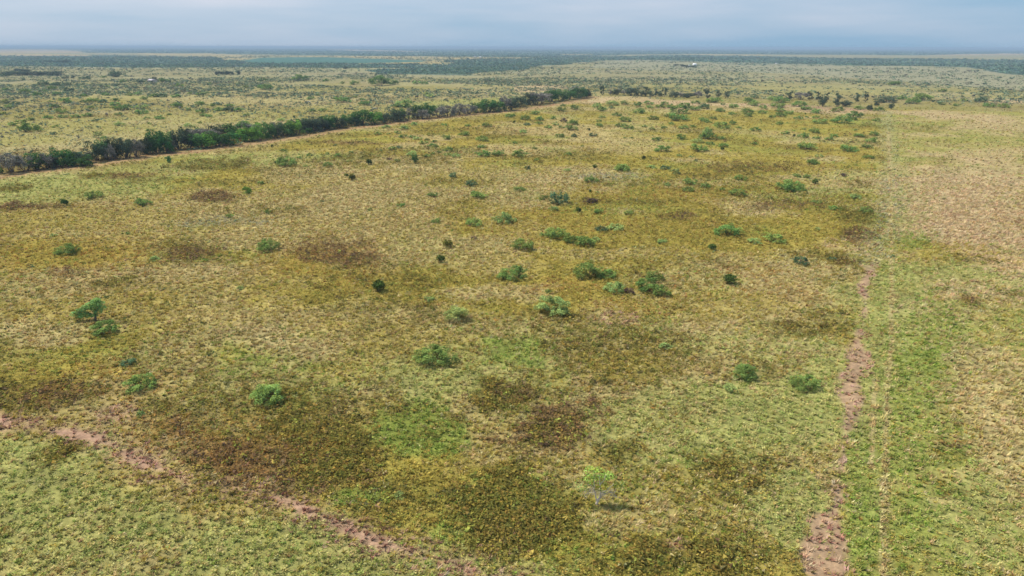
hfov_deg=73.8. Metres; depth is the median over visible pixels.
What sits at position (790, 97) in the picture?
oak tree
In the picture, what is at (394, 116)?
hedgerow tree
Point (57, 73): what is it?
oak tree
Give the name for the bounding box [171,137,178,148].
bare tree
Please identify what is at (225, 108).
dark bush
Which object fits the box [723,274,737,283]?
juniper bush
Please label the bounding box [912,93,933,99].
mesquite bush
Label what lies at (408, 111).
bare tree
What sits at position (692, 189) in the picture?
mesquite bush
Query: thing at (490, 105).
hedgerow tree
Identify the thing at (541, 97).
bare tree
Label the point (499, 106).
hedgerow tree
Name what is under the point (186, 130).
hedgerow tree
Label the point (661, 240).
pale bush
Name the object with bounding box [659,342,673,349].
pale bush
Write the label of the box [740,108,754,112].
mesquite bush
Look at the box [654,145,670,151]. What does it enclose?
mesquite bush
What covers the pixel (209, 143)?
hedgerow tree
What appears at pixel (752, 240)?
pale bush
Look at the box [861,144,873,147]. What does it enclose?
mesquite bush
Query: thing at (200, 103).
mesquite bush
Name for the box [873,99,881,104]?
oak tree
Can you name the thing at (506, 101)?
bare tree
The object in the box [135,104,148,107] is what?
pale bush
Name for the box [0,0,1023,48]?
sky
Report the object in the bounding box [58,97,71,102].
mesquite bush
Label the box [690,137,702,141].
pale bush
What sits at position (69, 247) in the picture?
mesquite bush
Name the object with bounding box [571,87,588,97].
hedgerow tree
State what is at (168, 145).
hedgerow tree
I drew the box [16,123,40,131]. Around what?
mesquite bush
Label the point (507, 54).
distant woodland
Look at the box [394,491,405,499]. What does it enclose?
pale bush
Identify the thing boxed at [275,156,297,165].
mesquite bush
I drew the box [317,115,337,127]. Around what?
hedgerow tree
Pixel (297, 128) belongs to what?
hedgerow tree
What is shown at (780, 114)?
mesquite bush
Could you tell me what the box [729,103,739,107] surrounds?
mesquite bush
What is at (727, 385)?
pale bush
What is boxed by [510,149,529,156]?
mesquite bush
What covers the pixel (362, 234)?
shrubs
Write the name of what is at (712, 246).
juniper bush
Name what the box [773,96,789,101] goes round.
mesquite bush
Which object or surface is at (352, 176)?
juniper bush
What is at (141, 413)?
pale bush
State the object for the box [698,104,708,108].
dark bush
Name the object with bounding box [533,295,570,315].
pale bush
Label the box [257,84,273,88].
mesquite bush
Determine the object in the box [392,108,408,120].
hedgerow tree
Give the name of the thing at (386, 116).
hedgerow tree
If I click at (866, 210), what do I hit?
mesquite bush
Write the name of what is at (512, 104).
hedgerow tree
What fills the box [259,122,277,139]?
hedgerow tree
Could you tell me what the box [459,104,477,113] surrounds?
bare tree
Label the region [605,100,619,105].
pale bush
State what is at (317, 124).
hedgerow tree
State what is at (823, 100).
oak tree
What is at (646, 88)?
oak tree
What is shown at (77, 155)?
hedgerow tree
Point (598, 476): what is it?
sparse tree
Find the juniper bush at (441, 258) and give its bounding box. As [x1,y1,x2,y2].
[436,255,445,261]
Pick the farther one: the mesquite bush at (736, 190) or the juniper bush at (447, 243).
the mesquite bush at (736, 190)
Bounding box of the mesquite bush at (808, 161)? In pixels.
[806,158,819,162]
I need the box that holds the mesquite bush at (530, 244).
[510,238,535,248]
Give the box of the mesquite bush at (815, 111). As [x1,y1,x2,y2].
[810,108,822,112]
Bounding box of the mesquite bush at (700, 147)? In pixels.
[690,143,708,150]
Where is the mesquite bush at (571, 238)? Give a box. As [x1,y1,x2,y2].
[562,232,576,243]
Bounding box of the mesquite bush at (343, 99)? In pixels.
[335,96,351,101]
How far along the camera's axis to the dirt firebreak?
222.21 m
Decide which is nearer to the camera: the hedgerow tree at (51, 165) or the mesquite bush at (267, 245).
the mesquite bush at (267, 245)
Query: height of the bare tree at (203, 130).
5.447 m
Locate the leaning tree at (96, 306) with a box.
[70,297,106,320]
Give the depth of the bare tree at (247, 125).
243.15 m
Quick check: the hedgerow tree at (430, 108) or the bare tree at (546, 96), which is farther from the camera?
the bare tree at (546, 96)
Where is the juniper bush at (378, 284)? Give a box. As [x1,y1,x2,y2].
[372,279,385,290]
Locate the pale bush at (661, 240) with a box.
[657,239,667,242]
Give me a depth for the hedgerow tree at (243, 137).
227.62 m
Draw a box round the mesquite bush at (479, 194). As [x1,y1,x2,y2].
[472,191,488,198]
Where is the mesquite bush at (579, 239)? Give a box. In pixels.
[574,235,595,244]
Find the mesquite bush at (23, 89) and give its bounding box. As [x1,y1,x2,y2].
[19,88,30,92]
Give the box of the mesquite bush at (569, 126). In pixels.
[565,124,578,129]
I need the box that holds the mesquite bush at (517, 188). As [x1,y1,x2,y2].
[512,186,526,190]
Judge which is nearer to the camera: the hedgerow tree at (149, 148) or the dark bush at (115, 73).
the hedgerow tree at (149, 148)
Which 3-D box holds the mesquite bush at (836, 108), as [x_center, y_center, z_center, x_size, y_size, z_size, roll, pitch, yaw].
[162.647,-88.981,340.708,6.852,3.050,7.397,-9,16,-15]
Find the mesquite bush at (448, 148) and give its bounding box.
[442,147,452,150]
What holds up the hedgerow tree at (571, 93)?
on the ground at (922, 109)
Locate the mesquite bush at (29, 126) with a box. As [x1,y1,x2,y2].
[16,122,41,130]
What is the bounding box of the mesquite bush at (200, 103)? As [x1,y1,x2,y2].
[194,101,204,104]
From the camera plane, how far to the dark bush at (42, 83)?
538.47 m
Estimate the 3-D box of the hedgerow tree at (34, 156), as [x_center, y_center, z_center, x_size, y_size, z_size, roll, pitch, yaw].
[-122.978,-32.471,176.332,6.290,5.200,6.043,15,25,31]
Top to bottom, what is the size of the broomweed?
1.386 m
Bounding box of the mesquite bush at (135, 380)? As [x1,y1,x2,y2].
[119,372,160,394]
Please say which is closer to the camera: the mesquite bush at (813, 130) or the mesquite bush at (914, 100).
the mesquite bush at (813, 130)
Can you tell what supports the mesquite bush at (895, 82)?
on the ground at (922, 109)
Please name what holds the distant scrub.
on the ground at (922, 109)
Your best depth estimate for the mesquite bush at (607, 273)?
94.20 m
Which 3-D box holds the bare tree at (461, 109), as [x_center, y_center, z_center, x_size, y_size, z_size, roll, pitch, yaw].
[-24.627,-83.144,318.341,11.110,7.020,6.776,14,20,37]
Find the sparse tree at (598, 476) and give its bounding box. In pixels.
[575,465,623,504]
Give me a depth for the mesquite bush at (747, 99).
397.14 m
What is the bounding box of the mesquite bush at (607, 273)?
[601,269,617,279]
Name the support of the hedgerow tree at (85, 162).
on the dirt firebreak
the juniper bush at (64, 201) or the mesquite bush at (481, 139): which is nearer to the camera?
the juniper bush at (64, 201)
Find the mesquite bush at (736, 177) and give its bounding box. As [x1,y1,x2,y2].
[734,175,747,180]
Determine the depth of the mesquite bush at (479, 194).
143.19 m
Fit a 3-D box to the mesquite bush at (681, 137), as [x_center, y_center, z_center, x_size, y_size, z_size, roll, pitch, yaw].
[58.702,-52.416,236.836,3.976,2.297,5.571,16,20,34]
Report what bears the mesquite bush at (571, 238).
on the ground at (922, 109)
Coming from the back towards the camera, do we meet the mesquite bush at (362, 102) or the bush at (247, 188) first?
the mesquite bush at (362, 102)
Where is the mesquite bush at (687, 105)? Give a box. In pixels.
[678,102,692,107]
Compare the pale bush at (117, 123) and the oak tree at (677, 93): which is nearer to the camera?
the pale bush at (117, 123)
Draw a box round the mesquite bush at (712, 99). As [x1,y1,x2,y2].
[706,96,722,102]
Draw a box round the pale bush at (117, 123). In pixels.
[114,121,125,125]
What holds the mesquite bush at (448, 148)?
on the ground at (922, 109)
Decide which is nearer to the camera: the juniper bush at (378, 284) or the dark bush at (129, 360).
the dark bush at (129, 360)
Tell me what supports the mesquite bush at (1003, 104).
on the ground at (922, 109)
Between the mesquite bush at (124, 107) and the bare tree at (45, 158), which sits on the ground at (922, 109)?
the mesquite bush at (124, 107)
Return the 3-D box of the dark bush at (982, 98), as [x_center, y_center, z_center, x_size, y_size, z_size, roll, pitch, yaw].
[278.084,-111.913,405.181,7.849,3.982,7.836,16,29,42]
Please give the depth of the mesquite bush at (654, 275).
93.27 m
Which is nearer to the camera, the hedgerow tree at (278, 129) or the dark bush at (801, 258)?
the dark bush at (801, 258)
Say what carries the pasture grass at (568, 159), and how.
on the ground at (922, 109)
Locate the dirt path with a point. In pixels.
(82, 435)
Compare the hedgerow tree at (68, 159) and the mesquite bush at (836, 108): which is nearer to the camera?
the hedgerow tree at (68, 159)
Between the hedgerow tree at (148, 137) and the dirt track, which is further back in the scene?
the hedgerow tree at (148, 137)
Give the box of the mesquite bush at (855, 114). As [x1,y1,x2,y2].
[845,111,863,116]
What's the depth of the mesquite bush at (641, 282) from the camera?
89.34 m
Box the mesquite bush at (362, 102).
[359,101,370,104]
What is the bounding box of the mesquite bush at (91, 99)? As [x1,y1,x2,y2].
[87,97,98,101]
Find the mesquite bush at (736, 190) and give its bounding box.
[728,188,746,195]
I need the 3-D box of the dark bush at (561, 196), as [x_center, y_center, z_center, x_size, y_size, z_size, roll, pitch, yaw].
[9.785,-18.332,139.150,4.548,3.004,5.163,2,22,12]
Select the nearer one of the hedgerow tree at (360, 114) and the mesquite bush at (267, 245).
the mesquite bush at (267, 245)
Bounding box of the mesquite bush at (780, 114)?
[774,112,787,116]
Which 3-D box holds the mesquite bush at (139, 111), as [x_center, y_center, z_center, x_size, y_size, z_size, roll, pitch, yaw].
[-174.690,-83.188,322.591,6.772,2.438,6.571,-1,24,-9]
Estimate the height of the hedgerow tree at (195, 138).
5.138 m
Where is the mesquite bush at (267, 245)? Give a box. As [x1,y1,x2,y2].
[255,238,279,250]
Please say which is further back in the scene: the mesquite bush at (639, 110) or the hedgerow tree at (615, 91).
the hedgerow tree at (615, 91)
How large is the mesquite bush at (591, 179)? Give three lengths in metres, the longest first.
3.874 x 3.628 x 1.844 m
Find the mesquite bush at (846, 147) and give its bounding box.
[840,144,858,151]
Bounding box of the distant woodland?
[0,48,1023,74]
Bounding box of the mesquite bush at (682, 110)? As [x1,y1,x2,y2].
[670,105,690,112]
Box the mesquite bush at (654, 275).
[645,271,664,280]
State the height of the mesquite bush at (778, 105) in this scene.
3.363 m
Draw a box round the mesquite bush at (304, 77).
[290,74,308,79]
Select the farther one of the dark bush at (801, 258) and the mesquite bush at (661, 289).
the dark bush at (801, 258)
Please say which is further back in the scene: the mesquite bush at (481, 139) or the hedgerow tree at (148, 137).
the mesquite bush at (481, 139)
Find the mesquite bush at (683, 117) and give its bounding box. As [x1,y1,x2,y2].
[667,112,690,119]
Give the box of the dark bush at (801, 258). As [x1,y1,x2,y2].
[792,255,809,264]
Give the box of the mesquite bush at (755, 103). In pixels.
[747,100,760,105]
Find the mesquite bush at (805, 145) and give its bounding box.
[797,141,816,148]
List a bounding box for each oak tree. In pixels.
[10,70,22,75]
[31,71,41,75]
[50,71,64,75]
[643,87,649,96]
[669,90,679,96]
[682,93,694,97]
[703,89,710,97]
[785,92,794,99]
[818,96,827,105]
[833,93,841,106]
[839,100,851,105]
[854,93,859,101]
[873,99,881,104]
[879,96,897,102]
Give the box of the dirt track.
[798,263,876,575]
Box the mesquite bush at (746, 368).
[732,363,759,382]
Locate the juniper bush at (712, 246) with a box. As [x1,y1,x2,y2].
[708,244,716,249]
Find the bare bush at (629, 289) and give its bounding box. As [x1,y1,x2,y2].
[622,288,634,293]
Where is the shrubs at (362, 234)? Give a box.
[0,100,1023,361]
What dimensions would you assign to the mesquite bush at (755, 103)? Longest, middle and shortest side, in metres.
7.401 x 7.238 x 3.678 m
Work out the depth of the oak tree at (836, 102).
369.47 m
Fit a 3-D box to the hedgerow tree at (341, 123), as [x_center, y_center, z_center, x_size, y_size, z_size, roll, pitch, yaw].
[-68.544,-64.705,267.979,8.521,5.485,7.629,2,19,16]
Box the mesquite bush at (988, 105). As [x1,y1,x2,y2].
[982,103,995,106]
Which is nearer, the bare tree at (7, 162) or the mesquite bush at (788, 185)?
the mesquite bush at (788, 185)
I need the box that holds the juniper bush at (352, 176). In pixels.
[349,173,355,179]
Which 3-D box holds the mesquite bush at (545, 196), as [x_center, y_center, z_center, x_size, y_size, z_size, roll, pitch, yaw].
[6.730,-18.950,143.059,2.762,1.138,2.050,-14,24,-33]
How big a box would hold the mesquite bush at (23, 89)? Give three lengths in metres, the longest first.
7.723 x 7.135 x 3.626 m
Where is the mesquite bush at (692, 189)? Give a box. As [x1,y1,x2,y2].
[682,186,694,191]
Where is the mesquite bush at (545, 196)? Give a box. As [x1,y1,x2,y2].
[539,195,549,199]
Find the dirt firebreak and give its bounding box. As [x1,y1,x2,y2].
[0,97,597,178]
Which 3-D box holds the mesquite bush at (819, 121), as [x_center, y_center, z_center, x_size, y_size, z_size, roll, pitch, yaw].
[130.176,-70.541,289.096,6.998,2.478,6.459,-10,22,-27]
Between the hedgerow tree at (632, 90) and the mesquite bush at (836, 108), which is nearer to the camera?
the mesquite bush at (836, 108)
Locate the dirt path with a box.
[0,417,475,575]
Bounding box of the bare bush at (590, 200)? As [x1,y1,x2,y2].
[583,197,597,203]
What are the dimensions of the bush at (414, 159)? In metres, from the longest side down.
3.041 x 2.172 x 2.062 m
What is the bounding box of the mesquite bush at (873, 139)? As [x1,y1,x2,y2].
[864,137,877,141]
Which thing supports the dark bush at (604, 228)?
on the ground at (922, 109)
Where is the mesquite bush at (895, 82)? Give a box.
[887,81,900,84]
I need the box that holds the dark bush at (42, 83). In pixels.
[33,81,49,85]
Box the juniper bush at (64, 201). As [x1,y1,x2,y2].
[60,198,68,204]
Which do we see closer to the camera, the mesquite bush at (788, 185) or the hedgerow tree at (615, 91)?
the mesquite bush at (788, 185)
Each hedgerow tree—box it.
[22,153,48,168]
[44,147,73,166]
[48,158,57,168]
[56,151,79,166]
[70,151,90,164]
[76,154,93,166]
[82,140,108,160]
[92,136,111,158]
[102,137,123,158]
[115,137,132,157]
[138,137,153,153]
[144,131,166,152]
[144,138,156,152]
[152,132,174,149]
[158,131,173,152]
[169,129,187,148]
[178,126,190,134]
[178,133,197,147]
[187,134,208,147]
[193,132,217,147]
[205,124,227,134]
[207,131,230,145]
[218,131,239,144]
[221,121,248,135]
[234,128,249,140]
[237,128,260,140]
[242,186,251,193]
[249,123,264,139]
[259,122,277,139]
[266,123,283,136]
[276,122,295,135]
[284,120,305,134]
[295,119,315,130]
[304,119,323,131]
[314,117,329,129]
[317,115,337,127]
[324,118,336,128]
[332,116,346,127]
[340,114,354,124]
[348,115,361,125]
[351,109,374,124]
[366,111,383,123]
[376,113,391,122]
[385,109,403,120]
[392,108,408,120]
[410,104,423,118]
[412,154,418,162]
[421,103,436,117]
[469,102,486,112]
[481,99,499,111]
[490,101,506,110]
[508,99,519,109]
[510,96,527,106]
[520,93,538,104]
[543,90,560,100]
[556,89,569,100]
[562,89,576,99]
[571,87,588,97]
[581,88,592,96]
[612,89,620,94]
[625,88,638,95]
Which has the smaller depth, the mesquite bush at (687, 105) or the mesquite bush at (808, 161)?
the mesquite bush at (808, 161)
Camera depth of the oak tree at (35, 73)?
738.04 m
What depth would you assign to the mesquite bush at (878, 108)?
345.11 m
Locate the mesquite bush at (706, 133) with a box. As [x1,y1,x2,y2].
[699,131,716,137]
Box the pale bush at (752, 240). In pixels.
[746,237,760,243]
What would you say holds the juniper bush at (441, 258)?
on the ground at (922, 109)
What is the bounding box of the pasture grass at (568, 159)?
[0,93,1023,326]
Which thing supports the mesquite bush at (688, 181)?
on the ground at (922, 109)
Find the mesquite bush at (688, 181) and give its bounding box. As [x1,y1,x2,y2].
[683,178,697,184]
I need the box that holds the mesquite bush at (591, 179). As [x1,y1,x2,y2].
[584,175,598,181]
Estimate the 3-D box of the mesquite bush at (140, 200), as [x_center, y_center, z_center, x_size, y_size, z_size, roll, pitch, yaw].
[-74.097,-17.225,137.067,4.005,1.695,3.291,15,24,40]
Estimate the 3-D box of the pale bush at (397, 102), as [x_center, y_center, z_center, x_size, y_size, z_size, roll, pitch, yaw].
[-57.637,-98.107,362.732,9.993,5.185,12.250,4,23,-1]
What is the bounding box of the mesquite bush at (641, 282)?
[635,277,658,291]
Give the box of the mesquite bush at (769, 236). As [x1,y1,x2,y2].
[763,232,786,243]
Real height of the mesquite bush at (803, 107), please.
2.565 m
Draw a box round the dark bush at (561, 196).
[549,190,569,203]
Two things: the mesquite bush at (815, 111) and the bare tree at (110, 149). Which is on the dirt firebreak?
the bare tree at (110, 149)
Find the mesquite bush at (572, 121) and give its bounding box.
[567,119,577,124]
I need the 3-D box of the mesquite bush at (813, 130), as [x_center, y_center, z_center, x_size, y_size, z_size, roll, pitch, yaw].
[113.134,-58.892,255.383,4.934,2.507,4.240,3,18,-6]
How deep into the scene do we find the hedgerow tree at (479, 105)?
329.40 m
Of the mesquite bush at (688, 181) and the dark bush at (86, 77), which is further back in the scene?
the dark bush at (86, 77)
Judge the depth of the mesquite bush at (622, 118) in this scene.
292.44 m
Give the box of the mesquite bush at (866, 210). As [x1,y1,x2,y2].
[858,206,874,213]
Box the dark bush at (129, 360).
[118,357,136,366]
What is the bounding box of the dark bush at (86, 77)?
[79,75,91,79]
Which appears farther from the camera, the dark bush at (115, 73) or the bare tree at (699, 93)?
the dark bush at (115, 73)
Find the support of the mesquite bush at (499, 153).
on the ground at (922, 109)
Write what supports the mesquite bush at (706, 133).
on the ground at (922, 109)
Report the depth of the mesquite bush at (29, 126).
252.82 m
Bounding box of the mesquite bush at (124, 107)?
[114,104,132,109]
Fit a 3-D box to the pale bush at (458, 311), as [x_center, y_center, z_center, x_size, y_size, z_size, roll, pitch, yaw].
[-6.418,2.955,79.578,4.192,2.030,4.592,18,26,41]
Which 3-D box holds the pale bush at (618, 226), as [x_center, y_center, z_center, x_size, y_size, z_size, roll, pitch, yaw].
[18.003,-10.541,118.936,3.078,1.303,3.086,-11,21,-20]
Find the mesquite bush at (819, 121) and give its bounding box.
[811,118,828,123]
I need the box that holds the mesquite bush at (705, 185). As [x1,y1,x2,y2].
[700,182,710,187]
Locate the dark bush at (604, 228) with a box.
[594,225,607,231]
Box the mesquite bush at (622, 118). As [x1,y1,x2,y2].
[620,116,630,121]
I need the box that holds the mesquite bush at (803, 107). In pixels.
[800,106,811,109]
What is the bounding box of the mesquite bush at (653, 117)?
[647,116,659,119]
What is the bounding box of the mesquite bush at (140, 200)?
[134,198,152,204]
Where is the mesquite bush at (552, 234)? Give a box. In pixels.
[539,226,566,238]
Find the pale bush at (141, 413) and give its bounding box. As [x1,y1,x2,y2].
[136,410,144,416]
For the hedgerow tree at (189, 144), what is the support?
on the ground at (922, 109)
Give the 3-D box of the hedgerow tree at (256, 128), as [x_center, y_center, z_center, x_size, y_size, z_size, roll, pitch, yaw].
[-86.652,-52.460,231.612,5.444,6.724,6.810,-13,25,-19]
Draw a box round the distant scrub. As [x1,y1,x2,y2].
[0,55,1023,161]
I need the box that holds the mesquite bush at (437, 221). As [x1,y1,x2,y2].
[430,218,439,222]
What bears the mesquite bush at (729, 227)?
on the ground at (922, 109)
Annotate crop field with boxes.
[244,57,421,62]
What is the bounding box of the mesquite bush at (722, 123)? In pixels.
[714,121,730,128]
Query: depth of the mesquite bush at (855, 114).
312.71 m
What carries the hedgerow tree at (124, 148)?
on the ground at (922, 109)
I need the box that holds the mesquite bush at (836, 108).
[831,107,845,111]
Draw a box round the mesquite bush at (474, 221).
[466,217,482,226]
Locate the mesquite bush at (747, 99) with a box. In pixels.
[743,97,755,101]
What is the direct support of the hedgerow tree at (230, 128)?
on the ground at (922, 109)
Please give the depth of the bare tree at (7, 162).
170.89 m
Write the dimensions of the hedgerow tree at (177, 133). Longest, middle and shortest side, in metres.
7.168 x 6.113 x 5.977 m
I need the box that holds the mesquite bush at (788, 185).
[775,179,805,191]
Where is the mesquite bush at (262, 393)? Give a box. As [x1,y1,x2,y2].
[248,383,284,406]
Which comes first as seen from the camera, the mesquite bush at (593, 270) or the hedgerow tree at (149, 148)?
the mesquite bush at (593, 270)
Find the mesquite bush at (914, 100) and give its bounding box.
[905,97,921,103]
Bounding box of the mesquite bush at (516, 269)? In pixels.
[496,265,528,280]
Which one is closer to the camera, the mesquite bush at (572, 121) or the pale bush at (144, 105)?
the mesquite bush at (572, 121)
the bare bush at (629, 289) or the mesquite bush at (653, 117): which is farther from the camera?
the mesquite bush at (653, 117)
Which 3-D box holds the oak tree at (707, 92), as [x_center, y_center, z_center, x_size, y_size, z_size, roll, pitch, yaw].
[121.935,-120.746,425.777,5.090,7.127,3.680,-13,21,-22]
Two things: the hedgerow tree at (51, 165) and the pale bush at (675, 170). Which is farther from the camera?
the hedgerow tree at (51, 165)
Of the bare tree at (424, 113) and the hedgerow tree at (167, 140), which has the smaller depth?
the hedgerow tree at (167, 140)
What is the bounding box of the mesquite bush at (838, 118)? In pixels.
[831,116,853,123]
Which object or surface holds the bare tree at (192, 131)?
on the ground at (922, 109)
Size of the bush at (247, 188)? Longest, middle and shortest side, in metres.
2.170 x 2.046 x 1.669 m
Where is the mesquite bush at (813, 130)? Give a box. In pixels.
[807,127,819,132]
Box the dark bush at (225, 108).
[223,106,233,111]
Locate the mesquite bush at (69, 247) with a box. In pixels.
[53,243,82,254]
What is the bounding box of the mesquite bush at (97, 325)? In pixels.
[89,319,118,336]
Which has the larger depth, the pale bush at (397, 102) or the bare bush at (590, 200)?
the pale bush at (397, 102)
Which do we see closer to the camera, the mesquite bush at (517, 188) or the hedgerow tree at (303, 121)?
the mesquite bush at (517, 188)
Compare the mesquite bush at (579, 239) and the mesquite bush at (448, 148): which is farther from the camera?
the mesquite bush at (448, 148)
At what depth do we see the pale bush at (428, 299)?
85.60 m
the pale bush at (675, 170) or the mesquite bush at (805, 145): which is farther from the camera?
the mesquite bush at (805, 145)
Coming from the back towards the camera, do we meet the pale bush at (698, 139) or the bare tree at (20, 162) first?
the pale bush at (698, 139)
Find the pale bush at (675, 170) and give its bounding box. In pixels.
[669,168,679,173]
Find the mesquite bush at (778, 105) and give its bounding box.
[769,102,784,107]
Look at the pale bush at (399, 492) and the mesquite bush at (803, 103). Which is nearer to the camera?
the pale bush at (399, 492)
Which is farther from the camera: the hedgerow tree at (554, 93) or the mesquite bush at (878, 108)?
the hedgerow tree at (554, 93)
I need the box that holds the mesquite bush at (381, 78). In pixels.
[368,75,391,85]
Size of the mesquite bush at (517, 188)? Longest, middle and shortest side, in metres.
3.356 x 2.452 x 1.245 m
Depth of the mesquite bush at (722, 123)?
268.45 m
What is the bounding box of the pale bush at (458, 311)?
[436,305,477,323]
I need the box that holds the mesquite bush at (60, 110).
[54,108,65,112]
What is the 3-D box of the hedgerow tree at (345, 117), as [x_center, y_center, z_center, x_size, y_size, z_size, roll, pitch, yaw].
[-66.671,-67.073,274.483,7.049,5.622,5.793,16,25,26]
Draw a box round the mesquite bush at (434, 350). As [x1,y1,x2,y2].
[411,344,458,364]
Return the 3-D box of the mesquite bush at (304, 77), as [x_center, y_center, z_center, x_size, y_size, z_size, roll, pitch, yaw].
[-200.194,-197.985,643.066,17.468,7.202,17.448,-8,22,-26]
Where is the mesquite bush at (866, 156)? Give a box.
[861,155,873,158]
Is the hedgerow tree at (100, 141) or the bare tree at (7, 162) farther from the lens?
the hedgerow tree at (100, 141)
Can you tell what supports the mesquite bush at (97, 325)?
on the ground at (922, 109)
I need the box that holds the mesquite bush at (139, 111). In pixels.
[134,109,148,113]
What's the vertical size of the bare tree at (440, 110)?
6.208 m
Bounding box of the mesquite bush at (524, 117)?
[520,114,529,119]
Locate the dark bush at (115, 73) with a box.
[107,70,125,76]
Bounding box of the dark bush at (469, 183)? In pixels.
[465,179,477,185]
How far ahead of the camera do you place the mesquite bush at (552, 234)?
113.64 m
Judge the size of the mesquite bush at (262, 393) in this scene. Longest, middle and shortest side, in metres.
3.818 x 3.675 x 1.818 m
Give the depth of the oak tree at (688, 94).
431.25 m
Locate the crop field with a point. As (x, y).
(307, 59)
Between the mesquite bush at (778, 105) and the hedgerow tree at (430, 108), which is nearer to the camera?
the hedgerow tree at (430, 108)
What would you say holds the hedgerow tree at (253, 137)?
on the ground at (922, 109)
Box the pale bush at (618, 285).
[603,281,624,292]
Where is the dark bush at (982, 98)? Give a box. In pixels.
[974,96,987,101]
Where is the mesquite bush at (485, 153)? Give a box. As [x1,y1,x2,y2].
[474,150,490,156]
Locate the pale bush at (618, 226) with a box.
[608,223,623,230]
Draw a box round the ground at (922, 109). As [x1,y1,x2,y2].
[0,47,1023,575]
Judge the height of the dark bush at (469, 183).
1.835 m
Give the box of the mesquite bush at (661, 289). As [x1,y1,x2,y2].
[652,284,671,295]
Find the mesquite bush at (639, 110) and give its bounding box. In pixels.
[632,108,644,113]
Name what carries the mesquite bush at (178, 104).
on the ground at (922, 109)
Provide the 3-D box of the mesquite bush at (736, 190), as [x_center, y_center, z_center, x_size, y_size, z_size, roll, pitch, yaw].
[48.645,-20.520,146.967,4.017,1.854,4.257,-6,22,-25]
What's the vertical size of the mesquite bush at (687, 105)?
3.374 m
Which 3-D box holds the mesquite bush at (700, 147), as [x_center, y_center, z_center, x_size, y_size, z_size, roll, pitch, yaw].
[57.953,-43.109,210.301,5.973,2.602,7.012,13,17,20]
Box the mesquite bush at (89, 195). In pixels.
[84,190,104,198]
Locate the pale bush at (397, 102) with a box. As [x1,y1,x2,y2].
[395,99,412,106]
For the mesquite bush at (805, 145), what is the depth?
214.05 m
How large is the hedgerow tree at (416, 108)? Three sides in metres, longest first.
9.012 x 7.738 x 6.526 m
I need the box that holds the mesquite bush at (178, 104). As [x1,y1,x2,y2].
[171,102,182,106]
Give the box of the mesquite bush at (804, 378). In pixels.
[786,373,821,391]
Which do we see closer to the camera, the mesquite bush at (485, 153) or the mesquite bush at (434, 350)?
the mesquite bush at (434, 350)
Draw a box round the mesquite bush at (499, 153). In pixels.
[492,150,504,155]
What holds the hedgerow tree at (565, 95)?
on the ground at (922, 109)
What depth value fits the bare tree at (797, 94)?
419.30 m
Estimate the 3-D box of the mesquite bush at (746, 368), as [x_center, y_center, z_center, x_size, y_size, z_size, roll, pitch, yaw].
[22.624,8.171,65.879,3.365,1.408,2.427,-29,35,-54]
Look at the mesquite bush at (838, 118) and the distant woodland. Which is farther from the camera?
the distant woodland
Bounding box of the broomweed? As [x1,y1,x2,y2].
[0,120,1021,575]
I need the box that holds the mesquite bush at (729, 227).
[713,223,744,235]
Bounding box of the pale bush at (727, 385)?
[722,383,737,391]
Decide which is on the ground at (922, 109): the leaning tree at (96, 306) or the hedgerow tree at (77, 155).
the leaning tree at (96, 306)
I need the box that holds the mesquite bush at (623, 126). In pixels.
[620,124,632,128]
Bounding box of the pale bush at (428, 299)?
[424,296,434,301]
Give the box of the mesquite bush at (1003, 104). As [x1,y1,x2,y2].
[997,103,1009,107]
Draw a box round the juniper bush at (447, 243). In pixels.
[442,239,452,246]
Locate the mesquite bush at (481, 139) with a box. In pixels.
[476,135,487,140]
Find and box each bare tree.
[0,152,24,171]
[14,155,35,170]
[36,153,56,168]
[103,145,114,159]
[127,137,145,156]
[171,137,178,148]
[188,129,201,136]
[196,128,220,134]
[235,123,257,130]
[400,108,417,118]
[417,109,430,118]
[430,106,449,116]
[442,105,455,115]
[452,103,465,115]
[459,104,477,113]
[498,95,511,110]
[526,92,545,104]
[537,92,552,102]
[694,91,702,97]
[794,92,809,98]
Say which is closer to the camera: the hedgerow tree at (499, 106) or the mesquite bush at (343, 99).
the hedgerow tree at (499, 106)
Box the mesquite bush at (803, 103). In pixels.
[791,101,807,106]
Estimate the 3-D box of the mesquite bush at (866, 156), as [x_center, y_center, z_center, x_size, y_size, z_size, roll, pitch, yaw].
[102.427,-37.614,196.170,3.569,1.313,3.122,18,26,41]
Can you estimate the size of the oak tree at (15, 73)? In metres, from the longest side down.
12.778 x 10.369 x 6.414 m
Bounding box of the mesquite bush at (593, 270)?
[572,260,602,279]
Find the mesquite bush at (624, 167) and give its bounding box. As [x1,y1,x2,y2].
[614,163,629,171]
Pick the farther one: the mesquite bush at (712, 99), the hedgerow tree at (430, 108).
the mesquite bush at (712, 99)
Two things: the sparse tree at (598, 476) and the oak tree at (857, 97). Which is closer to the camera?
the sparse tree at (598, 476)
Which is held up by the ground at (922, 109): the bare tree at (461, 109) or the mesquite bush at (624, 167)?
the mesquite bush at (624, 167)
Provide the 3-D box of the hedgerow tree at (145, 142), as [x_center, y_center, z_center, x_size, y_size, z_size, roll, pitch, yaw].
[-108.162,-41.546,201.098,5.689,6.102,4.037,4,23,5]
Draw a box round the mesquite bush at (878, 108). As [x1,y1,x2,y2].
[872,106,884,110]
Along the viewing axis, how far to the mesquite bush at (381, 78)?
563.27 m
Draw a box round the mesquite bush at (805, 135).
[796,133,809,137]
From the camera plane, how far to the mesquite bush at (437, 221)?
123.56 m
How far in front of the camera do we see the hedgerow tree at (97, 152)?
187.73 m
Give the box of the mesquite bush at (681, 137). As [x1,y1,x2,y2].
[676,134,685,138]
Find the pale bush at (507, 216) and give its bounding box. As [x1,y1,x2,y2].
[491,212,511,224]

